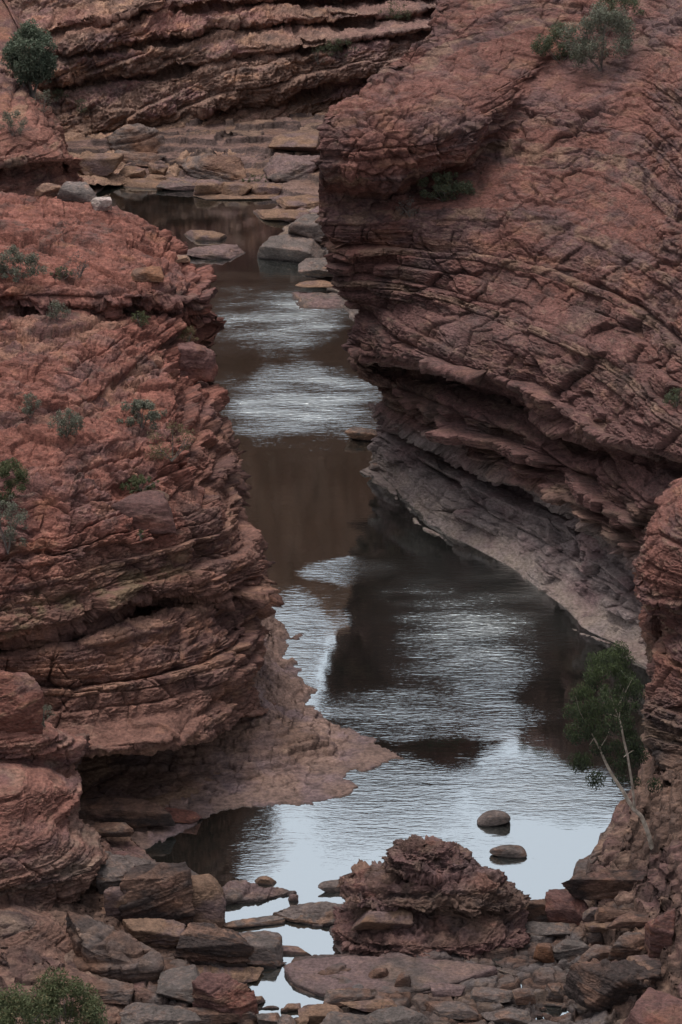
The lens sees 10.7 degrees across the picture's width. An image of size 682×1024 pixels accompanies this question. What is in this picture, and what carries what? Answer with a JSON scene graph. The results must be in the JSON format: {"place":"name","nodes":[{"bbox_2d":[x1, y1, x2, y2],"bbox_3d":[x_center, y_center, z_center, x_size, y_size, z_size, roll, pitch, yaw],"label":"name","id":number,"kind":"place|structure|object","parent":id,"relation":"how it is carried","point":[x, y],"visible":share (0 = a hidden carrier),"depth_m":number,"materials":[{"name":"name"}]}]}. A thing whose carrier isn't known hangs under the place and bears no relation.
{"place":"outdoors","nodes":[
{"label":"outdoors","id":0,"kind":"place"},
{"bbox_2d":[0,0,83,198],"bbox_3d":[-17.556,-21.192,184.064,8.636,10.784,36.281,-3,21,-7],"label":"slope","id":1,"kind":"structure","parent":0,"point":[34,154],"depth_m":170.37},
{"bbox_2d":[0,109,28,135],"bbox_3d":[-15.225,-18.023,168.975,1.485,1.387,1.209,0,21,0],"label":"shrub","id":2,"kind":"object","parent":1,"relation":"on","point":[7,115],"visible":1,"depth_m":168.84,"materials":[{"name":"green plant"}]},
{"bbox_2d":[0,19,57,97],"bbox_3d":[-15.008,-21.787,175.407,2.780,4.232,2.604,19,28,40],"label":"round tree","id":3,"kind":"object","parent":1,"relation":"on","point":[34,62],"visible":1,"depth_m":174.75,"materials":[{"name":"green plant"}]},
{"bbox_2d":[0,721,132,1023],"bbox_3d":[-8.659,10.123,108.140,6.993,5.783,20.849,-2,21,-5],"label":"buttress","id":4,"kind":"structure","parent":0,"point":[52,852],"depth_m":107.11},
{"bbox_2d":[0,670,43,734],"bbox_3d":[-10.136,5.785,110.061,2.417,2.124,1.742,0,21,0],"label":"boulder","id":5,"kind":"object","parent":4,"relation":"on","point":[21,700],"visible":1,"depth_m":109.50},
{"bbox_2d":[0,191,284,822],"bbox_3d":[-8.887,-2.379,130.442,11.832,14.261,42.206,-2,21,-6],"label":"rock headland","id":6,"kind":"structure","parent":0,"point":[118,637],"depth_m":119.06,"materials":[{"name":"stone"}]},
{"bbox_2d":[0,496,28,553],"bbox_3d":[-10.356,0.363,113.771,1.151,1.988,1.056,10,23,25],"label":"shrub","id":7,"kind":"object","parent":6,"relation":"on","point":[11,533],"visible":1,"depth_m":113.74,"materials":[{"name":"green plant"}]},
{"bbox_2d":[0,457,30,503],"bbox_3d":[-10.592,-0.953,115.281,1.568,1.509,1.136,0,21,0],"label":"shrub","id":8,"kind":"object","parent":6,"relation":"on","point":[6,468],"visible":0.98,"depth_m":115.22,"materials":[{"name":"green plant"}]},
{"bbox_2d":[0,243,47,282],"bbox_3d":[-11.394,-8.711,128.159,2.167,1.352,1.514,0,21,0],"label":"shrub","id":9,"kind":"object","parent":6,"relation":"on","point":[19,259],"visible":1,"depth_m":128.05,"materials":[{"name":"green plant"}]},
{"bbox_2d":[18,392,41,417],"bbox_3d":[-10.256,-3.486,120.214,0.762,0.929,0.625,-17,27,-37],"label":"shrub","id":10,"kind":"object","parent":6,"relation":"on","point":[28,406],"visible":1,"depth_m":120.19,"materials":[{"name":"green plant"}]},
{"bbox_2d":[35,183,60,196],"bbox_3d":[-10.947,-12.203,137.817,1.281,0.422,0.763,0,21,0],"label":"boulder","id":11,"kind":"object","parent":6,"relation":"on","point":[47,189],"visible":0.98,"depth_m":137.56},
{"bbox_2d":[46,300,70,320],"bbox_3d":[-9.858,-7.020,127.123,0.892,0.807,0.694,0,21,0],"label":"shrub","id":12,"kind":"object","parent":6,"relation":"on","point":[55,305],"visible":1,"depth_m":127.08,"materials":[{"name":"green plant"}]},
{"bbox_2d":[47,408,85,437],"bbox_3d":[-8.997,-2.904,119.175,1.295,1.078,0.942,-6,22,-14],"label":"shrub","id":13,"kind":"object","parent":6,"relation":"on","point":[74,421],"visible":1,"depth_m":119.03,"materials":[{"name":"green plant"}]},
{"bbox_2d":[57,181,96,202],"bbox_3d":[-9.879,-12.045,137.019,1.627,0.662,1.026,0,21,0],"label":"boulder","id":14,"kind":"object","parent":6,"relation":"on","point":[79,191],"visible":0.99,"depth_m":136.66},
{"bbox_2d":[91,197,111,210],"bbox_3d":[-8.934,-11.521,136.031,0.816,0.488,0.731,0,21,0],"label":"boulder","id":15,"kind":"object","parent":6,"relation":"on","point":[101,203],"visible":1,"depth_m":135.76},
{"bbox_2d":[118,474,159,493],"bbox_3d":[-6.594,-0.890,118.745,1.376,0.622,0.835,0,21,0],"label":"shrub","id":16,"kind":"object","parent":6,"relation":"on","point":[140,480],"visible":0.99,"depth_m":118.78,"materials":[{"name":"green plant"}]},
{"bbox_2d":[116,399,166,429],"bbox_3d":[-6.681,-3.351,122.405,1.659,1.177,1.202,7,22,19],"label":"shrub","id":17,"kind":"object","parent":6,"relation":"on","point":[138,404],"visible":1,"depth_m":122.27,"materials":[{"name":"green plant"}]},
{"bbox_2d":[112,490,176,533],"bbox_3d":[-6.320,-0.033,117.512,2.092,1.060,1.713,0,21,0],"label":"boulder","id":18,"kind":"object","parent":6,"relation":"on","point":[149,509],"visible":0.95,"depth_m":116.89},
{"bbox_2d":[130,266,163,281],"bbox_3d":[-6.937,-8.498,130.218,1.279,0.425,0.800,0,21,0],"label":"boulder","id":19,"kind":"object","parent":6,"relation":"on","point":[149,274],"visible":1,"depth_m":129.95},
{"bbox_2d":[144,420,196,461],"bbox_3d":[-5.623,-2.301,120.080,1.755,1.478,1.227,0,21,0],"label":"shrub","id":20,"kind":"object","parent":6,"relation":"on","point":[155,453],"visible":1,"depth_m":120.15,"materials":[{"name":"green plant"}]},
{"bbox_2d":[176,341,217,381],"bbox_3d":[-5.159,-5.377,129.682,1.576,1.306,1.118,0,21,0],"label":"boulder","id":21,"kind":"object","parent":6,"relation":"on","point":[198,361],"visible":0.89,"depth_m":129.26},
{"bbox_2d":[66,112,357,319],"bbox_3d":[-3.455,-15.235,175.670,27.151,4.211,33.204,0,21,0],"label":"shore flats","id":22,"kind":"structure","parent":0,"point":[246,138],"depth_m":185.81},
{"bbox_2d":[79,153,123,175],"bbox_3d":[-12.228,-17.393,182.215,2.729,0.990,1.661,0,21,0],"label":"boulder","id":23,"kind":"object","parent":22,"relation":"on","point":[101,164],"visible":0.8,"depth_m":181.66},
{"bbox_2d":[118,166,145,177],"bbox_3d":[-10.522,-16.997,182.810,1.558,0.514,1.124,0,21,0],"label":"boulder","id":24,"kind":"object","parent":22,"relation":"on","point":[133,171],"visible":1,"depth_m":182.50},
{"bbox_2d":[107,123,164,152],"bbox_3d":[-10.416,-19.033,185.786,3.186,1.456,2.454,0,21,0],"label":"boulder","id":25,"kind":"object","parent":22,"relation":"on","point":[137,137],"visible":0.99,"depth_m":185.12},
{"bbox_2d":[114,150,165,166],"bbox_3d":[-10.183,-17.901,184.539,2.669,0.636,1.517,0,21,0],"label":"boulder","id":26,"kind":"object","parent":22,"relation":"on","point":[141,159],"visible":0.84,"depth_m":184.26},
{"bbox_2d":[121,178,163,189],"bbox_3d":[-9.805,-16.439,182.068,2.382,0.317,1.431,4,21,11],"label":"boulder","id":27,"kind":"object","parent":22,"relation":"on","point":[141,183],"visible":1,"depth_m":181.74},
{"bbox_2d":[147,162,167,175],"bbox_3d":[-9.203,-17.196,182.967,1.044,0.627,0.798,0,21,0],"label":"boulder","id":28,"kind":"object","parent":22,"relation":"on","point":[161,169],"visible":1,"depth_m":182.74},
{"bbox_2d":[156,177,196,190],"bbox_3d":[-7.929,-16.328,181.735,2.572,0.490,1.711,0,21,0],"label":"boulder","id":29,"kind":"object","parent":22,"relation":"on","point":[175,184],"visible":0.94,"depth_m":181.17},
{"bbox_2d":[193,179,223,194],"bbox_3d":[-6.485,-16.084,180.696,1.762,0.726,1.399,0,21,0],"label":"boulder","id":30,"kind":"object","parent":22,"relation":"on","point":[208,186],"visible":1,"depth_m":180.22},
{"bbox_2d":[179,153,246,181],"bbox_3d":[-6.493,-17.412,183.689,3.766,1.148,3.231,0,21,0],"label":"boulder","id":31,"kind":"object","parent":22,"relation":"on","point":[220,168],"visible":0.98,"depth_m":182.75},
{"bbox_2d":[193,193,278,199],"bbox_3d":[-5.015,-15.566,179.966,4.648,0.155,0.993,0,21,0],"label":"boulder","id":32,"kind":"object","parent":22,"relation":"on","point":[249,196],"visible":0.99,"depth_m":179.82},
{"bbox_2d":[221,182,252,195],"bbox_3d":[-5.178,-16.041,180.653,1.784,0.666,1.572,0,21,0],"label":"boulder","id":33,"kind":"object","parent":22,"relation":"on","point":[235,189],"visible":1,"depth_m":180.12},
{"bbox_2d":[250,183,281,194],"bbox_3d":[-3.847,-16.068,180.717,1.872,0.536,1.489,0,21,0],"label":"boulder","id":34,"kind":"object","parent":22,"relation":"on","point":[265,188],"visible":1,"depth_m":180.18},
{"bbox_2d":[253,207,309,221],"bbox_3d":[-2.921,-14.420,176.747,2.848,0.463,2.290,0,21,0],"label":"boulder","id":35,"kind":"object","parent":22,"relation":"on","point":[288,215],"visible":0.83,"depth_m":176.43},
{"bbox_2d":[257,234,323,261],"bbox_3d":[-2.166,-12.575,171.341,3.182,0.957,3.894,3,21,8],"label":"boulder","id":36,"kind":"object","parent":22,"relation":"on","point":[292,247],"visible":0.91,"depth_m":170.04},
{"bbox_2d":[288,214,324,245],"bbox_3d":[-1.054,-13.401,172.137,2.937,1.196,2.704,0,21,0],"label":"boulder","id":37,"kind":"object","parent":36,"relation":"on","point":[305,225],"visible":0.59,"depth_m":170.95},
{"bbox_2d":[263,153,319,182],"bbox_3d":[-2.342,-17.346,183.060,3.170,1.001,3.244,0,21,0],"label":"boulder","id":38,"kind":"object","parent":22,"relation":"on","point":[281,167],"visible":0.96,"depth_m":182.31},
{"bbox_2d":[268,132,320,152],"bbox_3d":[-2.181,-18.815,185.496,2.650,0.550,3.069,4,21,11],"label":"boulder","id":39,"kind":"object","parent":22,"relation":"on","point":[307,142],"visible":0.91,"depth_m":184.84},
{"bbox_2d":[276,194,318,209],"bbox_3d":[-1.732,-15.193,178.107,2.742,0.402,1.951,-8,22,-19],"label":"boulder","id":40,"kind":"object","parent":22,"relation":"on","point":[308,201],"visible":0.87,"depth_m":177.59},
{"bbox_2d":[295,280,333,287],"bbox_3d":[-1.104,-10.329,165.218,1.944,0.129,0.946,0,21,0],"label":"boulder","id":41,"kind":"object","parent":22,"relation":"on","point":[319,284],"visible":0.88,"depth_m":165.05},
{"bbox_2d":[298,258,332,277],"bbox_3d":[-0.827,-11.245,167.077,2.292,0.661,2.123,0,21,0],"label":"boulder","id":42,"kind":"object","parent":22,"relation":"on","point":[314,267],"visible":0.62,"depth_m":166.46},
{"bbox_2d":[292,292,345,308],"bbox_3d":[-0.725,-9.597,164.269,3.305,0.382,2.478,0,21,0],"label":"boulder","id":43,"kind":"object","parent":22,"relation":"on","point":[316,300],"visible":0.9,"depth_m":163.84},
{"bbox_2d":[7,0,435,184],"bbox_3d":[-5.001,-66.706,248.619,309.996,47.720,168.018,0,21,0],"label":"rock cliff","id":44,"kind":"structure","parent":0,"point":[168,64],"depth_m":190.06,"materials":[{"name":"stone"}]},
{"bbox_2d":[320,38,358,57],"bbox_3d":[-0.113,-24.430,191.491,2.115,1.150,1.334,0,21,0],"label":"shrub","id":45,"kind":"object","parent":44,"relation":"on","point":[335,48],"visible":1,"depth_m":191.29,"materials":[{"name":"green plant"}]},
{"bbox_2d":[378,0,411,20],"bbox_3d":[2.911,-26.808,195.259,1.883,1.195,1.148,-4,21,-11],"label":"shrub","id":46,"kind":"object","parent":44,"relation":"on","point":[398,16],"visible":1,"depth_m":195.36,"materials":[{"name":"green plant"}]},
{"bbox_2d":[83,614,403,848],"bbox_3d":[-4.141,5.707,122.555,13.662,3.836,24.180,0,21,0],"label":"shore shelf","id":47,"kind":"object","parent":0,"point":[292,748],"visible":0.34,"depth_m":117.72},
{"bbox_2d":[164,807,201,823],"bbox_3d":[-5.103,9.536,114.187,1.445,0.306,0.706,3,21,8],"label":"boulder","id":48,"kind":"object","parent":47,"relation":"on","point":[183,816],"visible":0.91,"depth_m":113.99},
{"bbox_2d":[0,748,681,1023],"bbox_3d":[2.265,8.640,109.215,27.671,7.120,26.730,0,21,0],"label":"rocks","id":49,"kind":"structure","parent":0,"point":[622,844],"depth_m":105.54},
{"bbox_2d":[0,983,62,1023],"bbox_3d":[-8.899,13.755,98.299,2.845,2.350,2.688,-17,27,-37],"label":"shrub","id":50,"kind":"object","parent":49,"relation":"on","point":[10,1010],"visible":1,"depth_m":97.97,"materials":[{"name":"green plant"}]},
{"bbox_2d":[19,966,107,1023],"bbox_3d":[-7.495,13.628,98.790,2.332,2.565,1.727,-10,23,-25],"label":"shrub","id":51,"kind":"object","parent":49,"relation":"on","point":[90,1008],"visible":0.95,"depth_m":98.69,"materials":[{"name":"green plant"}]},
{"bbox_2d":[89,978,133,1004],"bbox_3d":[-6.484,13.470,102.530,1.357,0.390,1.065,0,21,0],"label":"boulder","id":52,"kind":"object","parent":49,"relation":"on","point":[112,991],"visible":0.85,"depth_m":102.22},
{"bbox_2d":[89,822,133,836],"bbox_3d":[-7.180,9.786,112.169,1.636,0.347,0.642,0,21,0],"label":"boulder","id":53,"kind":"object","parent":49,"relation":"on","point":[114,829],"visible":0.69,"depth_m":111.97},
{"bbox_2d":[95,863,131,894],"bbox_3d":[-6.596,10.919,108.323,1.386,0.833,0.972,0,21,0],"label":"boulder","id":54,"kind":"object","parent":49,"relation":"on","point":[110,875],"visible":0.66,"depth_m":108.00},
{"bbox_2d":[65,911,163,983],"bbox_3d":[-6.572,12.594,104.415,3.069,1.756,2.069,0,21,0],"label":"boulder","id":55,"kind":"object","parent":49,"relation":"on","point":[100,948],"visible":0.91,"depth_m":103.95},
{"bbox_2d":[103,886,126,920],"bbox_3d":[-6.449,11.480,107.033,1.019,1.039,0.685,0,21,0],"label":"boulder","id":56,"kind":"object","parent":49,"relation":"on","point":[114,899],"visible":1,"depth_m":106.70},
{"bbox_2d":[78,797,175,827],"bbox_3d":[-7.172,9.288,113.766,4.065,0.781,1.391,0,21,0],"label":"boulder","id":57,"kind":"object","parent":49,"relation":"on","point":[133,812],"visible":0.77,"depth_m":113.21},
{"bbox_2d":[103,851,151,867],"bbox_3d":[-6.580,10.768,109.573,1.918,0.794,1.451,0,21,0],"label":"boulder","id":58,"kind":"object","parent":49,"relation":"on","point":[130,861],"visible":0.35,"depth_m":109.66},
{"bbox_2d":[122,918,185,948],"bbox_3d":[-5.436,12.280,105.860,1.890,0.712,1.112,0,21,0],"label":"boulder","id":59,"kind":"object","parent":49,"relation":"on","point":[156,933],"visible":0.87,"depth_m":105.57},
{"bbox_2d":[118,862,194,926],"bbox_3d":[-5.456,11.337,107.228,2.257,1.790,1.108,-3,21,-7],"label":"boulder","id":60,"kind":"object","parent":49,"relation":"on","point":[163,890],"visible":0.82,"depth_m":106.86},
{"bbox_2d":[119,1002,201,1023],"bbox_3d":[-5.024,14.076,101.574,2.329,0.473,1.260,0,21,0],"label":"boulder","id":61,"kind":"object","parent":49,"relation":"on","point":[139,1013],"visible":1,"depth_m":101.34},
{"bbox_2d":[155,964,199,1003],"bbox_3d":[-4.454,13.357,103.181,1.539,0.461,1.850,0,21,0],"label":"boulder","id":62,"kind":"object","parent":49,"relation":"on","point":[175,983],"visible":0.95,"depth_m":102.82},
{"bbox_2d":[191,873,225,927],"bbox_3d":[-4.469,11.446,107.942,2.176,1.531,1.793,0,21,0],"label":"boulder","id":63,"kind":"object","parent":49,"relation":"on","point":[209,899],"visible":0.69,"depth_m":107.29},
{"bbox_2d":[173,922,254,966],"bbox_3d":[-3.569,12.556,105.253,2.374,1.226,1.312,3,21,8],"label":"boulder","id":64,"kind":"object","parent":49,"relation":"on","point":[205,943],"visible":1,"depth_m":104.79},
{"bbox_2d":[183,1007,256,1023],"bbox_3d":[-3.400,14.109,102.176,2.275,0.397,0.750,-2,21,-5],"label":"boulder","id":65,"kind":"object","parent":49,"relation":"on","point":[208,1016],"visible":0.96,"depth_m":101.88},
{"bbox_2d":[191,972,258,1023],"bbox_3d":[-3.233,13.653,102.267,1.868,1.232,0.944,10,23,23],"label":"boulder","id":66,"kind":"object","parent":49,"relation":"on","point":[222,992],"visible":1,"depth_m":102.09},
{"bbox_2d":[196,965,263,982],"bbox_3d":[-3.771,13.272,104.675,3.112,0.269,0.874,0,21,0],"label":"boulder","id":67,"kind":"object","parent":49,"relation":"on","point":[245,974],"visible":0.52,"depth_m":104.64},
{"bbox_2d":[222,880,296,904],"bbox_3d":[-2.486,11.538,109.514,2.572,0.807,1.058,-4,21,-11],"label":"boulder","id":68,"kind":"object","parent":49,"relation":"on","point":[241,891],"visible":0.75,"depth_m":109.31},
{"bbox_2d":[239,930,282,966],"bbox_3d":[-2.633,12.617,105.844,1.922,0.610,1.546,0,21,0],"label":"boulder","id":69,"kind":"object","parent":49,"relation":"on","point":[267,945],"visible":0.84,"depth_m":105.42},
{"bbox_2d":[247,961,286,967],"bbox_3d":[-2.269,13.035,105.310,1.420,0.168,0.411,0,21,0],"label":"boulder","id":70,"kind":"object","parent":49,"relation":"on","point":[267,964],"visible":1,"depth_m":105.18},
{"bbox_2d":[256,1012,279,1023],"bbox_3d":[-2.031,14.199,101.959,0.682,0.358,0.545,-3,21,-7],"label":"stone","id":71,"kind":"object","parent":49,"relation":"on","point":[267,1018],"visible":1,"depth_m":101.78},
{"bbox_2d":[273,901,343,926],"bbox_3d":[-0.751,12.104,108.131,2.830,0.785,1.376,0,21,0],"label":"boulder","id":72,"kind":"object","parent":49,"relation":"on","point":[317,914],"visible":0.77,"depth_m":108.03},
{"bbox_2d":[298,1004,342,1023],"bbox_3d":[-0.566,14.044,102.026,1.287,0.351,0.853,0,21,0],"label":"boulder","id":73,"kind":"object","parent":49,"relation":"on","point":[316,1013],"visible":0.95,"depth_m":101.85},
{"bbox_2d":[320,1011,372,1023],"bbox_3d":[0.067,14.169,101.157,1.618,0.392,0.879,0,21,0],"label":"boulder","id":74,"kind":"object","parent":49,"relation":"on","point":[334,1017],"visible":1,"depth_m":101.05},
{"bbox_2d":[324,987,374,1006],"bbox_3d":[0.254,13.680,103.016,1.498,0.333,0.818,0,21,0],"label":"boulder","id":75,"kind":"object","parent":49,"relation":"on","point":[337,996],"visible":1,"depth_m":102.79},
{"bbox_2d":[339,999,396,1011],"bbox_3d":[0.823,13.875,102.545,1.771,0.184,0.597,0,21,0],"label":"boulder","id":76,"kind":"object","parent":49,"relation":"on","point":[366,1005],"visible":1,"depth_m":102.43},
{"bbox_2d":[368,968,388,978],"bbox_3d":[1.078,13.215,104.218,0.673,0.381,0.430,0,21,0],"label":"boulder","id":77,"kind":"object","parent":49,"relation":"on","point":[376,973],"visible":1,"depth_m":104.07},
{"bbox_2d":[284,955,497,997],"bbox_3d":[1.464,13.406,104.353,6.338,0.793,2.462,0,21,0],"label":"boulder","id":78,"kind":"object","parent":49,"relation":"on","point":[304,975],"visible":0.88,"depth_m":104.27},
{"bbox_2d":[368,1005,428,1023],"bbox_3d":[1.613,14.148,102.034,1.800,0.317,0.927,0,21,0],"label":"boulder","id":79,"kind":"object","parent":49,"relation":"on","point":[399,1014],"visible":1,"depth_m":101.87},
{"bbox_2d":[394,972,410,986],"bbox_3d":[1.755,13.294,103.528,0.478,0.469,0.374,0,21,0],"label":"boulder","id":80,"kind":"object","parent":49,"relation":"on","point":[403,979],"visible":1,"depth_m":103.42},
{"bbox_2d":[429,983,465,996],"bbox_3d":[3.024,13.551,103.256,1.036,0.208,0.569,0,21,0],"label":"boulder","id":81,"kind":"object","parent":49,"relation":"on","point":[445,990],"visible":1,"depth_m":103.13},
{"bbox_2d":[423,1000,478,1020],"bbox_3d":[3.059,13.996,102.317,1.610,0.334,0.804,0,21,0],"label":"boulder","id":82,"kind":"object","parent":49,"relation":"on","point":[458,1010],"visible":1,"depth_m":102.10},
{"bbox_2d":[470,987,512,1002],"bbox_3d":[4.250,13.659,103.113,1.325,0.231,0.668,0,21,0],"label":"boulder","id":83,"kind":"object","parent":49,"relation":"on","point":[487,994],"visible":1,"depth_m":102.95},
{"bbox_2d":[480,1009,531,1023],"bbox_3d":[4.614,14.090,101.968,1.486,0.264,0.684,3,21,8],"label":"boulder","id":84,"kind":"object","parent":49,"relation":"on","point":[516,1016],"visible":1,"depth_m":101.80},
{"bbox_2d":[512,988,535,1004],"bbox_3d":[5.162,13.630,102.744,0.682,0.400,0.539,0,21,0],"label":"boulder","id":85,"kind":"object","parent":49,"relation":"on","point":[524,996],"visible":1,"depth_m":102.56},
{"bbox_2d":[524,899,548,922],"bbox_3d":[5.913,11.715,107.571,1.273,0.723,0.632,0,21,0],"label":"boulder","id":86,"kind":"object","parent":49,"relation":"on","point":[535,908],"visible":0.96,"depth_m":107.31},
{"bbox_2d":[533,943,554,962],"bbox_3d":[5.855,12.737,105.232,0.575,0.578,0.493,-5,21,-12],"label":"boulder","id":87,"kind":"object","parent":49,"relation":"on","point":[543,952],"visible":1,"depth_m":105.04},
{"bbox_2d":[525,921,573,937],"bbox_3d":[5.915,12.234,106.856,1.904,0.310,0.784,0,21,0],"label":"boulder","id":88,"kind":"object","parent":49,"relation":"on","point":[557,929],"visible":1,"depth_m":106.68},
{"bbox_2d":[545,982,564,1001],"bbox_3d":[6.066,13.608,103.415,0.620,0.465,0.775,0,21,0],"label":"boulder","id":89,"kind":"object","parent":49,"relation":"on","point":[555,992],"visible":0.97,"depth_m":103.16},
{"bbox_2d":[545,889,588,925],"bbox_3d":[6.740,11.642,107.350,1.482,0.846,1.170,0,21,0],"label":"boulder","id":90,"kind":"object","parent":49,"relation":"on","point":[563,905],"visible":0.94,"depth_m":107.09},
{"bbox_2d":[553,939,588,960],"bbox_3d":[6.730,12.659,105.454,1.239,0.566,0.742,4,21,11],"label":"boulder","id":91,"kind":"object","parent":49,"relation":"on","point":[568,950],"visible":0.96,"depth_m":105.23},
{"bbox_2d":[586,932,603,945],"bbox_3d":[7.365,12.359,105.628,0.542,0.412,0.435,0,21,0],"label":"boulder","id":92,"kind":"object","parent":49,"relation":"on","point":[593,938],"visible":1,"depth_m":105.49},
{"bbox_2d":[577,944,613,962],"bbox_3d":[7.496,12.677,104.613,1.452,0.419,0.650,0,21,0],"label":"boulder","id":93,"kind":"object","parent":49,"relation":"on","point":[599,952],"visible":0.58,"depth_m":104.41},
{"bbox_2d":[584,922,608,933],"bbox_3d":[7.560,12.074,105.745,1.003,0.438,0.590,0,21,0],"label":"boulder","id":94,"kind":"object","parent":49,"relation":"on","point":[595,927],"visible":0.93,"depth_m":105.52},
{"bbox_2d":[561,869,646,899],"bbox_3d":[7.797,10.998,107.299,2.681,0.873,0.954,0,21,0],"label":"boulder","id":95,"kind":"object","parent":49,"relation":"on","point":[602,884],"visible":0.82,"depth_m":107.00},
{"bbox_2d":[594,907,626,921],"bbox_3d":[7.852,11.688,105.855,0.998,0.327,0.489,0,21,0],"label":"boulder","id":96,"kind":"object","parent":49,"relation":"on","point":[605,914],"visible":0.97,"depth_m":105.71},
{"bbox_2d":[561,639,661,849],"bbox_3d":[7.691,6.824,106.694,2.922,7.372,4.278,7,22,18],"label":"gum tree","id":97,"kind":"object","parent":49,"relation":"on","point":[612,659],"visible":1,"depth_m":107.12,"materials":[{"name":"green plant"}]},
{"bbox_2d":[563,958,662,1011],"bbox_3d":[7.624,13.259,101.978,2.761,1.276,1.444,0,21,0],"label":"boulder","id":98,"kind":"object","parent":49,"relation":"on","point":[597,985],"visible":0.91,"depth_m":101.66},
{"bbox_2d":[604,912,648,929],"bbox_3d":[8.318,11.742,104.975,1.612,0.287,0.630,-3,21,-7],"label":"boulder","id":99,"kind":"object","parent":49,"relation":"on","point":[631,919],"visible":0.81,"depth_m":104.74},
{"bbox_2d":[607,931,646,959],"bbox_3d":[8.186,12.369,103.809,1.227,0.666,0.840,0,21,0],"label":"boulder","id":100,"kind":"object","parent":49,"relation":"on","point":[626,945],"visible":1,"depth_m":103.51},
{"bbox_2d":[623,987,681,1023],"bbox_3d":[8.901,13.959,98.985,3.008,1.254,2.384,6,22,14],"label":"boulder","id":101,"kind":"object","parent":49,"relation":"on","point":[652,1006],"visible":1,"depth_m":98.75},
{"bbox_2d":[644,908,675,957],"bbox_3d":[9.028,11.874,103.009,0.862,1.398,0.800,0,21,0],"label":"boulder","id":102,"kind":"object","parent":49,"relation":"on","point":[659,931],"visible":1,"depth_m":102.73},
{"bbox_2d":[96,185,650,1022],"bbox_3d":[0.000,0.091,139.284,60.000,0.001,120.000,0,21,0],"label":"river water","id":103,"kind":"structure","parent":0,"point":[448,669],"depth_m":127.11,"materials":[{"name":"liquid"}]},
{"bbox_2d":[184,230,226,240],"bbox_3d":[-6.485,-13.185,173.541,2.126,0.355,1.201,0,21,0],"label":"boulder","id":104,"kind":"object","parent":103,"relation":"in","point":[201,235],"visible":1,"depth_m":173.25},
{"bbox_2d":[186,244,245,259],"bbox_3d":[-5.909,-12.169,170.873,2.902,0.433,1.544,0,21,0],"label":"boulder","id":105,"kind":"object","parent":103,"relation":"in","point":[223,251],"visible":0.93,"depth_m":170.54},
{"bbox_2d":[223,915,284,928],"bbox_3d":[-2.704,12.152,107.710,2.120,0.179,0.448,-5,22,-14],"label":"boulder","id":106,"kind":"object","parent":103,"relation":"in","point":[257,921],"visible":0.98,"depth_m":107.67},
{"bbox_2d":[282,945,311,955],"bbox_3d":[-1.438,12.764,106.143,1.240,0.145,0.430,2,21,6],"label":"boulder","id":107,"kind":"object","parent":103,"relation":"in","point":[291,950],"visible":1,"depth_m":105.99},
{"bbox_2d":[318,879,339,892],"bbox_3d":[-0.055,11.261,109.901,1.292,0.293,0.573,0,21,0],"label":"boulder","id":108,"kind":"object","parent":103,"relation":"in","point":[329,886],"visible":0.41,"depth_m":109.68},
{"bbox_2d":[345,427,377,440],"bbox_3d":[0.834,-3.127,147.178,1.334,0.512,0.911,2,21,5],"label":"boulder","id":109,"kind":"object","parent":103,"relation":"in","point":[361,433],"visible":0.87,"depth_m":146.87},
{"bbox_2d":[331,834,530,961],"bbox_3d":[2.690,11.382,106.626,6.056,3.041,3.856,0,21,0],"label":"eroded rock","id":110,"kind":"object","parent":103,"relation":"in","point":[455,898],"visible":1,"depth_m":106.20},
{"bbox_2d":[351,907,413,930],"bbox_3d":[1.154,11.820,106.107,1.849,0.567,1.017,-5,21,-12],"label":"boulder","id":111,"kind":"object","parent":110,"relation":"on","point":[375,919],"visible":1,"depth_m":105.82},
{"bbox_2d":[477,810,510,826],"bbox_3d":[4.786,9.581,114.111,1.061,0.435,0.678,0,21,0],"label":"boulder","id":112,"kind":"object","parent":103,"relation":"in","point":[490,818],"visible":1,"depth_m":113.86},
{"bbox_2d":[489,844,526,858],"bbox_3d":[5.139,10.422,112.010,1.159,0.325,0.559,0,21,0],"label":"boulder","id":113,"kind":"object","parent":103,"relation":"in","point":[512,851],"visible":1,"depth_m":111.83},
{"bbox_2d":[310,0,681,668],"bbox_3d":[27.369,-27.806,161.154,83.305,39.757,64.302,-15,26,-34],"label":"rock cliff","id":114,"kind":"structure","parent":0,"point":[512,346],"depth_m":137.85,"materials":[{"name":"stone"}]},
{"bbox_2d":[416,171,475,201],"bbox_3d":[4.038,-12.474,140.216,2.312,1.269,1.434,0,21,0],"label":"shrub","id":115,"kind":"object","parent":114,"relation":"on","point":[456,186],"visible":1,"depth_m":140.16,"materials":[{"name":"green plant"}]},
{"bbox_2d":[529,20,590,63],"bbox_3d":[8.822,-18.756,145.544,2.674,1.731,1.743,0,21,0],"label":"shrub","id":116,"kind":"object","parent":114,"relation":"on","point":[548,42],"visible":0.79,"depth_m":145.25,"materials":[{"name":"green plant"}]},
{"bbox_2d":[558,2,635,70],"bbox_3d":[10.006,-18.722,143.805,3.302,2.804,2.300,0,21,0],"label":"shrub","id":117,"kind":"object","parent":114,"relation":"on","point":[601,16],"visible":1,"depth_m":143.43,"materials":[{"name":"green plant"}]},
{"bbox_2d":[592,0,643,24],"bbox_3d":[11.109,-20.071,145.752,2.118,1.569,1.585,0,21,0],"label":"shrub","id":118,"kind":"object","parent":114,"relation":"on","point":[623,3],"visible":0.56,"depth_m":145.71,"materials":[{"name":"green plant"}]},
{"bbox_2d":[662,387,681,408],"bbox_3d":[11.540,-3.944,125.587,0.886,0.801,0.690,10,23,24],"label":"shrub","id":119,"kind":"object","parent":114,"relation":"on","point":[675,397],"visible":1,"depth_m":125.54,"materials":[{"name":"green plant"}]},
{"bbox_2d":[632,478,681,799],"bbox_3d":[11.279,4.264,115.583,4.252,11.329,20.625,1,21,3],"label":"buttress","id":120,"kind":"structure","parent":0,"point":[657,566],"depth_m":113.90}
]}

